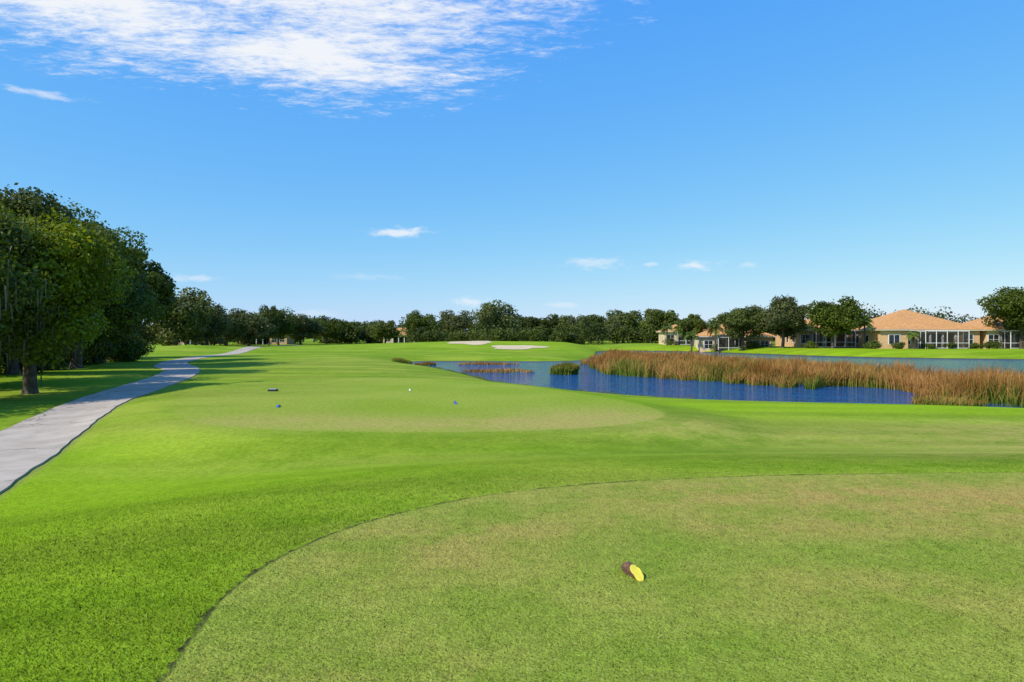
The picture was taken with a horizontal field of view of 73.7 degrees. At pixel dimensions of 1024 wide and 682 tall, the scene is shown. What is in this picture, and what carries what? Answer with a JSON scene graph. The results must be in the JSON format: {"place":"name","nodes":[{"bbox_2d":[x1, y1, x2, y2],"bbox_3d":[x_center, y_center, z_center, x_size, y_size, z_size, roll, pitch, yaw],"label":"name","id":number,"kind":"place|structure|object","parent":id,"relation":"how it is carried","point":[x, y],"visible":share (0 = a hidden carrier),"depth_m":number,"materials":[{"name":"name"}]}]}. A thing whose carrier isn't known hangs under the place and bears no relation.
{"place":"outdoors","nodes":[
{"label":"outdoors","id":0,"kind":"place"},
{"bbox_2d":[0,346,260,492],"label":"cart path","id":1,"kind":"structure","parent":0,"point":[28,445],"depth_m":19.66,"materials":[{"name":"concrete"}]},
{"bbox_2d":[0,338,1023,681],"bbox_3d":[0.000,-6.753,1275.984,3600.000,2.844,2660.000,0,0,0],"label":"ground","id":2,"kind":"structure","parent":0,"point":[346,408],"depth_m":6.47,"materials":[{"name":"green plant"}]},
{"bbox_2d":[0,349,20,374],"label":"shrub","id":3,"kind":"object","parent":2,"relation":"on","point":[11,359],"visible":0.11,"depth_m":39.83,"materials":[{"name":"green plant"}]},
{"bbox_2d":[1,216,20,376],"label":"oak tree","id":4,"kind":"object","parent":2,"relation":"on","point":[3,352],"depth_m":33.37,"materials":[{"name":"green plant"}]},
{"bbox_2d":[0,200,66,371],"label":"oak tree","id":5,"kind":"object","parent":2,"relation":"on","point":[12,271],"visible":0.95,"depth_m":26.33,"materials":[{"name":"green plant"}]},
{"bbox_2d":[0,334,67,373],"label":"shrub","id":6,"kind":"object","parent":2,"relation":"on","point":[49,366],"visible":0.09,"depth_m":42.45,"materials":[{"name":"green plant"}]},
{"bbox_2d":[0,344,71,370],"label":"shrub","id":7,"kind":"object","parent":2,"relation":"on","point":[59,365],"visible":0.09,"depth_m":48.43,"materials":[{"name":"green plant"}]},
{"bbox_2d":[0,183,110,374],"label":"oak tree","id":8,"kind":"object","parent":2,"relation":"on","point":[22,199],"visible":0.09,"depth_m":39.96,"materials":[{"name":"green plant"}]},
{"bbox_2d":[0,207,138,393],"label":"oak tree","id":9,"kind":"object","parent":2,"relation":"on","point":[70,251],"visible":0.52,"depth_m":29.21,"materials":[{"name":"green plant"}]},
{"bbox_2d":[62,336,113,365],"bbox_3d":[-36.772,0.978,58.291,4.846,4.057,5.468,0,0,-23],"label":"shrub","id":10,"kind":"object","parent":2,"relation":"on","point":[93,360],"visible":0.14,"depth_m":58.32,"materials":[{"name":"green plant"}]},
{"bbox_2d":[51,200,166,368],"bbox_3d":[-33.500,-3.789,51.934,11.922,14.026,12.594,0,0,0],"label":"oak tree","id":11,"kind":"object","parent":2,"relation":"on","point":[133,311],"visible":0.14,"depth_m":52.60,"materials":[{"name":"green plant"}]},
{"bbox_2d":[77,219,157,362],"bbox_3d":[-37.565,-4.335,61.932,9.806,13.466,10.174,0,0,0],"label":"oak tree","id":12,"kind":"object","parent":2,"relation":"on","point":[145,274],"visible":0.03,"depth_m":62.44,"materials":[{"name":"green plant"}]},
{"bbox_2d":[105,330,155,361],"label":"shrub","id":13,"kind":"object","parent":2,"relation":"on","point":[129,348],"visible":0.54,"depth_m":65.34,"materials":[{"name":"green plant"}]},
{"bbox_2d":[132,248,180,357],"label":"oak tree","id":14,"kind":"object","parent":2,"relation":"on","point":[161,284],"visible":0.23,"depth_m":77.02,"materials":[{"name":"green plant"}]},
{"bbox_2d":[148,286,217,345],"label":"oak tree","id":15,"kind":"object","parent":2,"relation":"on","point":[186,314],"visible":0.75,"depth_m":138.35,"materials":[{"name":"green plant"}]},
{"bbox_2d":[188,300,237,345],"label":"oak tree","id":16,"kind":"object","parent":2,"relation":"on","point":[217,324],"visible":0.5,"depth_m":149.90,"materials":[{"name":"green plant"}]},
{"bbox_2d":[216,307,252,345],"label":"oak tree","id":17,"kind":"object","parent":2,"relation":"on","point":[239,318],"visible":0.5,"depth_m":164.61,"materials":[{"name":"green plant"}]},
{"bbox_2d":[238,310,277,345],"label":"oak tree","id":18,"kind":"object","parent":2,"relation":"on","point":[260,327],"visible":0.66,"depth_m":173.10,"materials":[{"name":"green plant"}]},
{"bbox_2d":[239,336,293,343],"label":"walls","id":19,"kind":"structure","parent":2,"relation":"on","point":[288,340],"depth_m":206.22,"materials":[{"name":"paint"}]},
{"bbox_2d":[254,337,283,343],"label":"windows","id":20,"kind":"structure","parent":19,"relation":"attached to","point":[264,342],"depth_m":208.44,"materials":[{"name":"grey glass"}]},
{"bbox_2d":[258,304,280,345],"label":"oak tree","id":21,"kind":"object","parent":2,"relation":"on","point":[270,314],"visible":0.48,"depth_m":182.85,"materials":[{"name":"green plant"}]},
{"bbox_2d":[259,306,298,344],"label":"oak tree","id":22,"kind":"object","parent":2,"relation":"on","point":[286,321],"visible":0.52,"depth_m":189.62,"materials":[{"name":"green plant"}]},
{"bbox_2d":[286,313,325,344],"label":"oak tree","id":23,"kind":"object","parent":2,"relation":"on","point":[306,326],"visible":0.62,"depth_m":197.94,"materials":[{"name":"green plant"}]},
{"bbox_2d":[311,315,348,343],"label":"oak tree","id":24,"kind":"object","parent":2,"relation":"on","point":[334,326],"visible":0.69,"depth_m":213.58,"materials":[{"name":"green plant"}]},
{"bbox_2d":[337,321,365,342],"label":"oak tree","id":25,"kind":"object","parent":2,"relation":"on","point":[356,325],"visible":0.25,"depth_m":228.84,"materials":[{"name":"green plant"}]},
{"bbox_2d":[368,320,401,342],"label":"oak tree","id":26,"kind":"object","parent":2,"relation":"on","point":[388,329],"visible":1,"depth_m":212.52,"materials":[{"name":"green plant"}]},
{"bbox_2d":[391,358,411,363],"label":"reed clump","id":27,"kind":"object","parent":2,"relation":"on","point":[401,360],"visible":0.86,"depth_m":73.42,"materials":[{"name":"green plant"}]},
{"bbox_2d":[399,310,444,334],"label":"oak tree","id":28,"kind":"object","parent":2,"relation":"on","point":[414,319],"visible":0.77,"depth_m":197.27,"materials":[{"name":"green plant"}]},
{"bbox_2d":[437,310,474,333],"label":"oak tree","id":29,"kind":"object","parent":2,"relation":"on","point":[451,321],"visible":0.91,"depth_m":211.80,"materials":[{"name":"green plant"}]},
{"bbox_2d":[448,341,490,344],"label":"sand bunker","id":30,"kind":"object","parent":2,"relation":"on","point":[472,342],"visible":1,"depth_m":127.00},
{"bbox_2d":[469,299,521,340],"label":"oak tree","id":31,"kind":"object","parent":2,"relation":"on","point":[489,316],"visible":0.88,"depth_m":205.46,"materials":[{"name":"green plant"}]},
{"bbox_2d":[492,345,546,348],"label":"sand bunker","id":32,"kind":"object","parent":2,"relation":"on","point":[514,346],"visible":1,"depth_m":118.53},
{"bbox_2d":[517,316,553,339],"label":"oak tree","id":33,"kind":"object","parent":2,"relation":"on","point":[532,322],"visible":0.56,"depth_m":216.63,"materials":[{"name":"green plant"}]},
{"bbox_2d":[545,313,571,336],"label":"oak tree","id":34,"kind":"object","parent":2,"relation":"on","point":[561,320],"visible":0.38,"depth_m":222.24,"materials":[{"name":"green plant"}]},
{"bbox_2d":[140,303,997,345],"bbox_3d":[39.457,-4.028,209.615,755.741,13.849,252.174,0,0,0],"label":"distant tree line","id":35,"kind":"object","parent":2,"relation":"on","point":[599,334],"visible":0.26,"depth_m":190.83,"materials":[{"name":"green plant"}]},
{"bbox_2d":[567,316,588,337],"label":"oak tree","id":36,"kind":"object","parent":2,"relation":"on","point":[574,321],"visible":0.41,"depth_m":203.63,"materials":[{"name":"green plant"}]},
{"bbox_2d":[568,314,606,342],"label":"oak tree","id":37,"kind":"object","parent":2,"relation":"on","point":[592,317],"visible":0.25,"depth_m":211.99,"materials":[{"name":"green plant"}]},
{"bbox_2d":[603,315,622,341],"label":"oak tree","id":38,"kind":"object","parent":2,"relation":"on","point":[614,321],"visible":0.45,"depth_m":201.88,"materials":[{"name":"green plant"}]},
{"bbox_2d":[606,309,644,330],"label":"oak tree","id":39,"kind":"object","parent":2,"relation":"on","point":[626,319],"visible":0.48,"depth_m":206.52,"materials":[{"name":"green plant"}]},
{"bbox_2d":[621,562,643,580],"bbox_3d":[0.862,1.629,4.837,0.088,0.084,0.220,0,0,-22],"label":"tee marker","id":40,"kind":"object","parent":2,"relation":"on","point":[632,570],"visible":1,"depth_m":4.82,"materials":[{"name":"yellow plastic"}]},
{"bbox_2d":[638,308,678,340],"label":"oak tree","id":41,"kind":"object","parent":2,"relation":"on","point":[667,318],"visible":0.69,"depth_m":191.80,"materials":[{"name":"green plant"}]},
{"bbox_2d":[661,326,674,344],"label":"palm tree","id":42,"kind":"object","parent":2,"relation":"on","point":[663,329],"visible":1,"depth_m":142.85,"materials":[{"name":"green plant"}]},
{"bbox_2d":[661,337,677,344],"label":"shrub","id":43,"kind":"object","parent":2,"relation":"on","point":[670,342],"visible":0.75,"depth_m":145.48,"materials":[{"name":"green plant"}]},
{"bbox_2d":[659,332,683,344],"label":"walls","id":44,"kind":"structure","parent":2,"relation":"on","point":[669,333],"depth_m":154.98,"materials":[{"name":"beige paint"}]},
{"bbox_2d":[660,335,689,343],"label":"windows","id":45,"kind":"structure","parent":44,"relation":"attached to","point":[672,338],"depth_m":157.41,"materials":[{"name":"grey glass"}]},
{"bbox_2d":[673,332,689,344],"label":"trim and frames","id":46,"kind":"structure","parent":44,"relation":"attached to","point":[681,340],"depth_m":153.09,"materials":[{"name":"white paint"}]},
{"bbox_2d":[672,326,682,344],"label":"palm tree","id":47,"kind":"object","parent":2,"relation":"on","point":[678,334],"visible":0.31,"depth_m":144.85,"materials":[{"name":"green plant"}]},
{"bbox_2d":[684,332,698,350],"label":"palm tree","id":48,"kind":"object","parent":2,"relation":"on","point":[690,335],"visible":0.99,"depth_m":127.70,"materials":[{"name":"green plant"}]},
{"bbox_2d":[675,314,708,345],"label":"oak tree","id":49,"kind":"object","parent":2,"relation":"on","point":[695,323],"visible":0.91,"depth_m":135.59,"materials":[{"name":"green plant"}]},
{"bbox_2d":[705,323,725,351],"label":"palm tree","id":50,"kind":"object","parent":2,"relation":"on","point":[715,327],"visible":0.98,"depth_m":125.01,"materials":[{"name":"green plant"}]},
{"bbox_2d":[710,343,726,351],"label":"shrub","id":51,"kind":"object","parent":2,"relation":"on","point":[721,348],"visible":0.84,"depth_m":125.37,"materials":[{"name":"green plant"}]},
{"bbox_2d":[714,307,741,324],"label":"oak tree","id":52,"kind":"object","parent":2,"relation":"on","point":[724,313],"visible":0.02,"depth_m":141.33,"materials":[{"name":"green plant"}]},
{"bbox_2d":[693,337,772,351],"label":"walls","id":53,"kind":"structure","parent":2,"relation":"on","point":[701,344],"depth_m":127.74,"materials":[{"name":"beige paint"}]},
{"bbox_2d":[695,337,768,349],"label":"trim and frames","id":54,"kind":"structure","parent":53,"relation":"attached to","point":[718,339],"depth_m":127.47,"materials":[{"name":"white paint"}]},
{"bbox_2d":[695,340,768,347],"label":"windows","id":55,"kind":"structure","parent":53,"relation":"attached to","point":[764,343],"depth_m":127.85,"materials":[{"name":"grey glass"}]},
{"bbox_2d":[698,336,775,336],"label":"fascia","id":56,"kind":"structure","parent":53,"relation":"on","point":[728,336],"depth_m":126.90,"materials":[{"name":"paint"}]},
{"bbox_2d":[696,324,774,335],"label":"roof","id":57,"kind":"structure","parent":56,"relation":"on","point":[703,333],"depth_m":127.99,"materials":[{"name":"ceramic"}]},
{"bbox_2d":[717,305,766,350],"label":"oak tree","id":58,"kind":"object","parent":2,"relation":"on","point":[739,322],"visible":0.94,"depth_m":119.34,"materials":[{"name":"green plant"}]},
{"bbox_2d":[745,340,760,348],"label":"shrub","id":59,"kind":"object","parent":2,"relation":"on","point":[751,344],"visible":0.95,"depth_m":121.29,"materials":[{"name":"green plant"}]},
{"bbox_2d":[753,295,807,347],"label":"oak tree","id":60,"kind":"object","parent":2,"relation":"on","point":[786,318],"visible":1,"depth_m":115.84,"materials":[{"name":"green plant"}]},
{"bbox_2d":[803,341,817,347],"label":"shrub","id":61,"kind":"object","parent":2,"relation":"on","point":[810,344],"visible":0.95,"depth_m":113.61,"materials":[{"name":"green plant"}]},
{"bbox_2d":[775,331,854,346],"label":"walls","id":62,"kind":"structure","parent":2,"relation":"on","point":[840,340],"depth_m":121.65,"materials":[{"name":"paint"}]},
{"bbox_2d":[786,334,854,345],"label":"windows","id":63,"kind":"structure","parent":62,"relation":"attached to","point":[817,339],"depth_m":122.37,"materials":[{"name":"grey glass"}]},
{"bbox_2d":[786,331,855,346],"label":"trim and frames","id":64,"kind":"structure","parent":62,"relation":"attached to","point":[812,336],"depth_m":119.55,"materials":[{"name":"white paint"}]},
{"bbox_2d":[817,347,854,347],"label":"porch floor","id":65,"kind":"structure","parent":2,"relation":"on","point":[836,347],"depth_m":116.26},
{"bbox_2d":[804,296,870,347],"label":"oak tree","id":66,"kind":"object","parent":2,"relation":"on","point":[831,319],"visible":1,"depth_m":110.41,"materials":[{"name":"green plant"}]},
{"bbox_2d":[858,319,873,343],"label":"palm tree","id":67,"kind":"object","parent":2,"relation":"on","point":[869,325],"visible":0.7,"depth_m":110.04,"materials":[{"name":"green plant"}]},
{"bbox_2d":[863,340,881,348],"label":"shrub","id":68,"kind":"object","parent":2,"relation":"on","point":[875,344],"visible":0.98,"depth_m":107.47,"materials":[{"name":"green plant"}]},
{"bbox_2d":[891,342,905,348],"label":"shrub","id":69,"kind":"object","parent":2,"relation":"on","point":[900,345],"visible":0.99,"depth_m":107.33,"materials":[{"name":"green plant"}]},
{"bbox_2d":[906,331,921,348],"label":"palm tree","id":70,"kind":"object","parent":2,"relation":"on","point":[911,334],"visible":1,"depth_m":106.88,"materials":[{"name":"green plant"}]},
{"bbox_2d":[855,331,979,348],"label":"walls","id":71,"kind":"structure","parent":2,"relation":"on","point":[881,337],"depth_m":109.64,"materials":[{"name":"paint"}]},
{"bbox_2d":[856,334,972,346],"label":"windows","id":72,"kind":"structure","parent":71,"relation":"attached to","point":[897,338],"depth_m":112.77,"materials":[{"name":"grey glass"}]},
{"bbox_2d":[854,329,983,330],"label":"fascia","id":73,"kind":"structure","parent":71,"relation":"on","point":[924,330],"depth_m":109.35,"materials":[{"name":"paint"}]},
{"bbox_2d":[854,309,981,329],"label":"roof","id":74,"kind":"structure","parent":73,"relation":"on","point":[904,319],"depth_m":112.59,"materials":[{"name":"ceramic"}]},
{"bbox_2d":[865,331,973,348],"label":"trim and frames","id":75,"kind":"structure","parent":71,"relation":"attached to","point":[942,337],"depth_m":109.37,"materials":[{"name":"white paint"}]},
{"bbox_2d":[923,343,935,348],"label":"shrub","id":76,"kind":"object","parent":2,"relation":"on","point":[928,345],"visible":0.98,"depth_m":107.00,"materials":[{"name":"green plant"}]},
{"bbox_2d":[917,348,967,348],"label":"porch floor","id":77,"kind":"structure","parent":2,"relation":"on","point":[942,348],"depth_m":106.91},
{"bbox_2d":[941,340,959,348],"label":"shrub","id":78,"kind":"object","parent":2,"relation":"on","point":[952,344],"visible":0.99,"depth_m":106.80,"materials":[{"name":"green plant"}]},
{"bbox_2d":[965,342,979,348],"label":"shrub","id":79,"kind":"object","parent":2,"relation":"on","point":[974,345],"visible":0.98,"depth_m":106.20,"materials":[{"name":"green plant"}]},
{"bbox_2d":[980,340,1003,348],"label":"shrub","id":80,"kind":"object","parent":2,"relation":"on","point":[992,344],"visible":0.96,"depth_m":106.39,"materials":[{"name":"green plant"}]},
{"bbox_2d":[976,286,1023,348],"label":"oak tree","id":81,"kind":"object","parent":2,"relation":"on","point":[1009,303],"visible":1,"depth_m":104.42,"materials":[{"name":"green plant"}]},
{"bbox_2d":[980,331,1019,348],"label":"walls","id":82,"kind":"structure","parent":2,"relation":"on","point":[983,336],"depth_m":109.36,"materials":[{"name":"beige paint"}]},
{"bbox_2d":[962,316,1012,328],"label":"roof","id":83,"kind":"structure","parent":82,"relation":"on","point":[976,323],"depth_m":112.75,"materials":[{"name":"ceramic"}]},
{"bbox_2d":[984,329,1013,330],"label":"fascia","id":84,"kind":"structure","parent":83,"relation":"attached to","point":[996,330],"depth_m":108.29,"materials":[{"name":"paint"}]},
{"bbox_2d":[988,330,1019,348],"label":"trim and frames","id":85,"kind":"structure","parent":82,"relation":"attached to","point":[1013,338],"depth_m":108.68,"materials":[{"name":"white paint"}]},
{"bbox_2d":[989,334,1019,346],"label":"windows","id":86,"kind":"structure","parent":82,"relation":"attached to","point":[1007,339],"depth_m":111.13,"materials":[{"name":"grey glass"}]},
{"bbox_2d":[0,0,1023,332],"label":"sky","id":87,"kind":"structure","parent":0,"point":[349,160],"materials":[{"name":"blue"}]},
{"bbox_2d":[410,351,1023,407],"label":"pond water","id":88,"kind":"structure","parent":0,"point":[587,378],"depth_m":43.22,"materials":[{"name":"blue liquid"}]},
{"bbox_2d":[413,361,435,364],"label":"reed clump","id":89,"kind":"object","parent":88,"relation":"on","point":[427,363],"visible":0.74,"depth_m":70.29,"materials":[{"name":"brown plant"}]},
{"bbox_2d":[457,361,519,364],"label":"reed clump","id":90,"kind":"object","parent":88,"relation":"on","point":[485,363],"visible":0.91,"depth_m":72.23,"materials":[{"name":"brown plant"}]},
{"bbox_2d":[462,368,534,372],"bbox_3d":[-1.173,2.467,58.023,6.216,0.335,6.075,0,0,0],"label":"reed clump","id":91,"kind":"object","parent":88,"relation":"on","point":[508,370],"visible":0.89,"depth_m":57.39,"materials":[{"name":"brown plant"}]},
{"bbox_2d":[548,361,582,374],"bbox_3d":[4.445,2.123,54.337,3.108,1.076,3.867,0,0,0],"label":"reed clump","id":92,"kind":"object","parent":88,"relation":"on","point":[566,368],"visible":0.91,"depth_m":53.25,"materials":[{"name":"green plant"}]},
{"bbox_2d":[420,365,1011,407],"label":"shore grass","id":93,"kind":"structure","parent":88,"relation":"on","point":[480,377],"depth_m":37.47,"materials":[{"name":"green plant"}]},
{"bbox_2d":[580,348,1023,407],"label":"reed bed","id":94,"kind":"object","parent":88,"relation":"in","point":[998,386],"visible":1,"depth_m":41.94,"materials":[{"name":"brown plant"}]},
{"bbox_2d":[911,394,989,406],"bbox_3d":[18.897,2.539,29.386,3.288,0.602,1.672,0,0,0],"label":"reed clump","id":95,"kind":"object","parent":88,"relation":"in","point":[938,400],"visible":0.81,"depth_m":29.11,"materials":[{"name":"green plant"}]},
{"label":"walls","id":96,"kind":"object","parent":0,"visible":0},
{"bbox_2d":[386,337,406,342],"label":"windows","id":97,"kind":"structure","parent":96,"relation":"attached to","point":[401,339],"depth_m":231.40,"materials":[{"name":"grey glass"}]},
{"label":"fascia","id":98,"kind":"object","parent":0,"visible":0},
{"bbox_2d":[803,319,853,329],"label":"roof","id":99,"kind":"structure","parent":98,"relation":"on","point":[807,320],"depth_m":121.08,"materials":[{"name":"ceramic"}]}
]}

